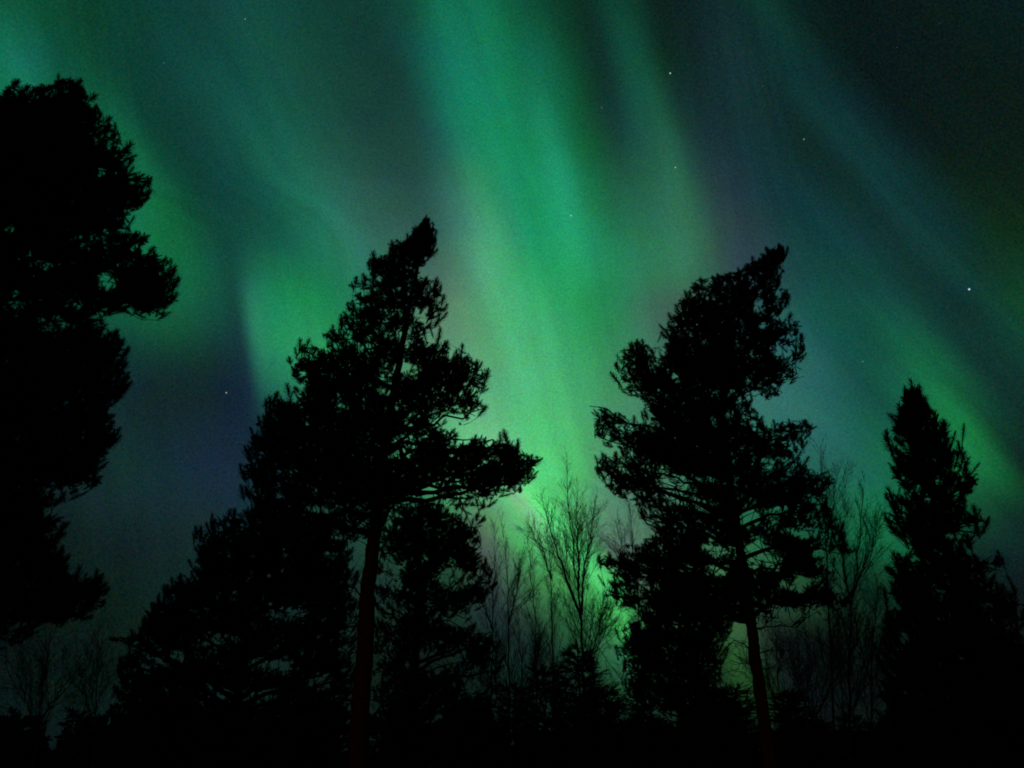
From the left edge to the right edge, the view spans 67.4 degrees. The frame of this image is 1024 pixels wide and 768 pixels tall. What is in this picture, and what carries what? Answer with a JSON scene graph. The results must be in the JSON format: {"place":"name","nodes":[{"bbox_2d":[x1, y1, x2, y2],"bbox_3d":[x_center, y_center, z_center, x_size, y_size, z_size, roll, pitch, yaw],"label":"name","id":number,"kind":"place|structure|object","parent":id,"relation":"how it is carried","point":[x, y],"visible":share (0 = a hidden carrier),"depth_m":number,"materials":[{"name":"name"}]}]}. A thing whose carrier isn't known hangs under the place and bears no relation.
{"place":"outdoors","nodes":[
{"label":"outdoors","id":0,"kind":"place"},
{"bbox_2d":[0,0,1023,766],"label":"sky","id":1,"kind":"structure","parent":0,"point":[901,195],"materials":[{"name":"green"}]},
{"bbox_3d":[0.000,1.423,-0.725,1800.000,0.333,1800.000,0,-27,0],"label":"ground","id":2,"kind":"structure","parent":0,"visible":0},
{"bbox_2d":[0,619,100,767],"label":"birch tree","id":3,"kind":"object","parent":2,"relation":"on","point":[44,667],"visible":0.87,"depth_m":18.55,"materials":[{"name":"black plant"}]},
{"bbox_2d":[40,607,138,767],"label":"birch tree","id":4,"kind":"object","parent":2,"relation":"on","point":[95,708],"visible":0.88,"depth_m":19.69,"materials":[{"name":"black plant"}]},
{"bbox_2d":[0,74,181,652],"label":"pine tree","id":5,"kind":"object","parent":2,"relation":"on","point":[58,195],"visible":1,"depth_m":12.87,"materials":[{"name":"black plant"}]},
{"bbox_2d":[105,494,360,767],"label":"pine tree","id":6,"kind":"object","parent":2,"relation":"on","point":[297,574],"visible":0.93,"depth_m":15.59,"materials":[{"name":"black plant"}]},
{"bbox_2d":[237,214,544,767],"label":"pine tree","id":7,"kind":"object","parent":2,"relation":"on","point":[361,467],"visible":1,"depth_m":15.73,"materials":[{"name":"black plant"}]},
{"bbox_2d":[369,496,505,767],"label":"pine tree","id":8,"kind":"object","parent":2,"relation":"on","point":[412,629],"visible":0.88,"depth_m":19.85,"materials":[{"name":"black plant"}]},
{"bbox_2d":[0,702,925,767],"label":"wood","id":9,"kind":"object","parent":2,"relation":"on","point":[73,750],"visible":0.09,"depth_m":60.31,"materials":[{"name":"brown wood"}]},
{"bbox_2d":[445,508,514,742],"bbox_3d":[-0.930,8.406,23.701,1.732,9.840,2.551,-7,-28,13],"label":"birch tree","id":10,"kind":"object","parent":2,"relation":"on","point":[487,675],"visible":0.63,"depth_m":24.70,"materials":[{"name":"black plant"}]},
{"bbox_2d":[487,678,554,767],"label":"young spruce","id":11,"kind":"object","parent":2,"relation":"on","point":[524,755],"visible":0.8,"depth_m":19.94,"materials":[{"name":"black plant"}]},
{"bbox_2d":[489,512,553,766],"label":"birch tree","id":12,"kind":"object","parent":2,"relation":"on","point":[517,584],"visible":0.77,"depth_m":25.95,"materials":[{"name":"black plant"}]},
{"bbox_2d":[499,599,556,748],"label":"birch tree","id":13,"kind":"object","parent":2,"relation":"on","point":[537,649],"visible":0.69,"depth_m":22.81,"materials":[{"name":"black plant"}]},
{"bbox_2d":[516,531,549,707],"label":"birch tree","id":14,"kind":"object","parent":2,"relation":"on","point":[536,598],"visible":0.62,"depth_m":25.27,"materials":[{"name":"black plant"}]},
{"bbox_2d":[502,659,590,767],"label":"young spruce","id":15,"kind":"object","parent":2,"relation":"on","point":[543,674],"visible":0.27,"depth_m":21.14,"materials":[{"name":"black plant"}]},
{"bbox_2d":[510,511,584,752],"bbox_3d":[1.094,8.546,23.895,2.327,9.912,2.022,-23,-35,37],"label":"birch tree","id":16,"kind":"object","parent":2,"relation":"on","point":[530,529],"visible":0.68,"depth_m":24.57,"materials":[{"name":"black plant"}]},
{"bbox_2d":[522,456,615,741],"bbox_3d":[2.185,7.245,23.218,3.563,11.660,2.536,19,-33,-33],"label":"birch tree","id":17,"kind":"object","parent":2,"relation":"on","point":[578,560],"visible":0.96,"depth_m":23.88,"materials":[{"name":"black plant"}]},
{"bbox_2d":[521,638,627,767],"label":"young spruce","id":18,"kind":"object","parent":2,"relation":"on","point":[573,719],"visible":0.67,"depth_m":19.17,"materials":[{"name":"black plant"}]},
{"bbox_2d":[554,578,639,758],"bbox_3d":[2.817,9.290,22.392,2.198,7.275,3.244,-15,-31,27],"label":"birch tree","id":19,"kind":"object","parent":2,"relation":"on","point":[600,611],"visible":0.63,"depth_m":22.92,"materials":[{"name":"black plant"}]},
{"bbox_2d":[558,682,653,767],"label":"young spruce","id":20,"kind":"object","parent":2,"relation":"on","point":[611,708],"visible":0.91,"depth_m":18.15,"materials":[{"name":"black plant"}]},
{"bbox_2d":[595,495,649,673],"bbox_3d":[4.544,9.845,28.966,2.172,12.010,1.588,-17,-32,30],"label":"birch tree","id":21,"kind":"object","parent":2,"relation":"on","point":[630,539],"visible":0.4,"depth_m":30.69,"materials":[{"name":"black plant"}]},
{"bbox_2d":[613,570,757,767],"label":"pine tree","id":22,"kind":"object","parent":2,"relation":"on","point":[647,642],"visible":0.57,"depth_m":20.02,"materials":[{"name":"black plant"}]},
{"bbox_2d":[590,241,855,767],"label":"pine tree","id":23,"kind":"object","parent":2,"relation":"on","point":[697,442],"visible":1,"depth_m":18.11,"materials":[{"name":"black plant"}]},
{"bbox_2d":[691,679,782,767],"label":"young spruce","id":24,"kind":"object","parent":2,"relation":"on","point":[753,759],"visible":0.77,"depth_m":18.65,"materials":[{"name":"black plant"}]},
{"bbox_2d":[727,618,825,750],"bbox_3d":[7.798,9.690,22.022,3.634,5.993,2.342,24,-36,-39],"label":"birch tree","id":25,"kind":"object","parent":2,"relation":"on","point":[769,687],"visible":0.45,"depth_m":22.55,"materials":[{"name":"black plant"}]},
{"bbox_2d":[754,687,841,767],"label":"young spruce","id":26,"kind":"object","parent":2,"relation":"on","point":[780,710],"visible":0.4,"depth_m":19.18,"materials":[{"name":"black plant"}]},
{"bbox_2d":[765,607,858,763],"bbox_3d":[7.466,8.102,18.318,2.340,5.616,1.818,-17,-31,29],"label":"birch tree","id":27,"kind":"object","parent":2,"relation":"on","point":[809,709],"visible":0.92,"depth_m":18.73,"materials":[{"name":"black plant"}]},
{"bbox_2d":[798,433,857,765],"bbox_3d":[9.615,6.875,22.672,3.186,11.601,2.288,0,-27,0],"label":"birch tree","id":28,"kind":"object","parent":2,"relation":"on","point":[830,631],"visible":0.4,"depth_m":22.71,"materials":[{"name":"black plant"}]},
{"bbox_2d":[804,561,892,766],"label":"birch tree","id":29,"kind":"object","parent":2,"relation":"on","point":[872,631],"visible":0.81,"depth_m":18.33,"materials":[{"name":"black plant"}]},
{"bbox_2d":[815,600,885,767],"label":"birch tree","id":30,"kind":"object","parent":2,"relation":"on","point":[855,701],"visible":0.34,"depth_m":22.54,"materials":[{"name":"black plant"}]},
{"bbox_2d":[814,467,903,767],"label":"birch tree","id":31,"kind":"object","parent":2,"relation":"on","point":[858,578],"visible":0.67,"depth_m":19.74,"materials":[{"name":"black plant"}]},
{"bbox_2d":[870,376,1023,767],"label":"pine tree","id":32,"kind":"object","parent":2,"relation":"on","point":[975,719],"visible":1,"depth_m":13.24,"materials":[{"name":"black plant"}]}
]}

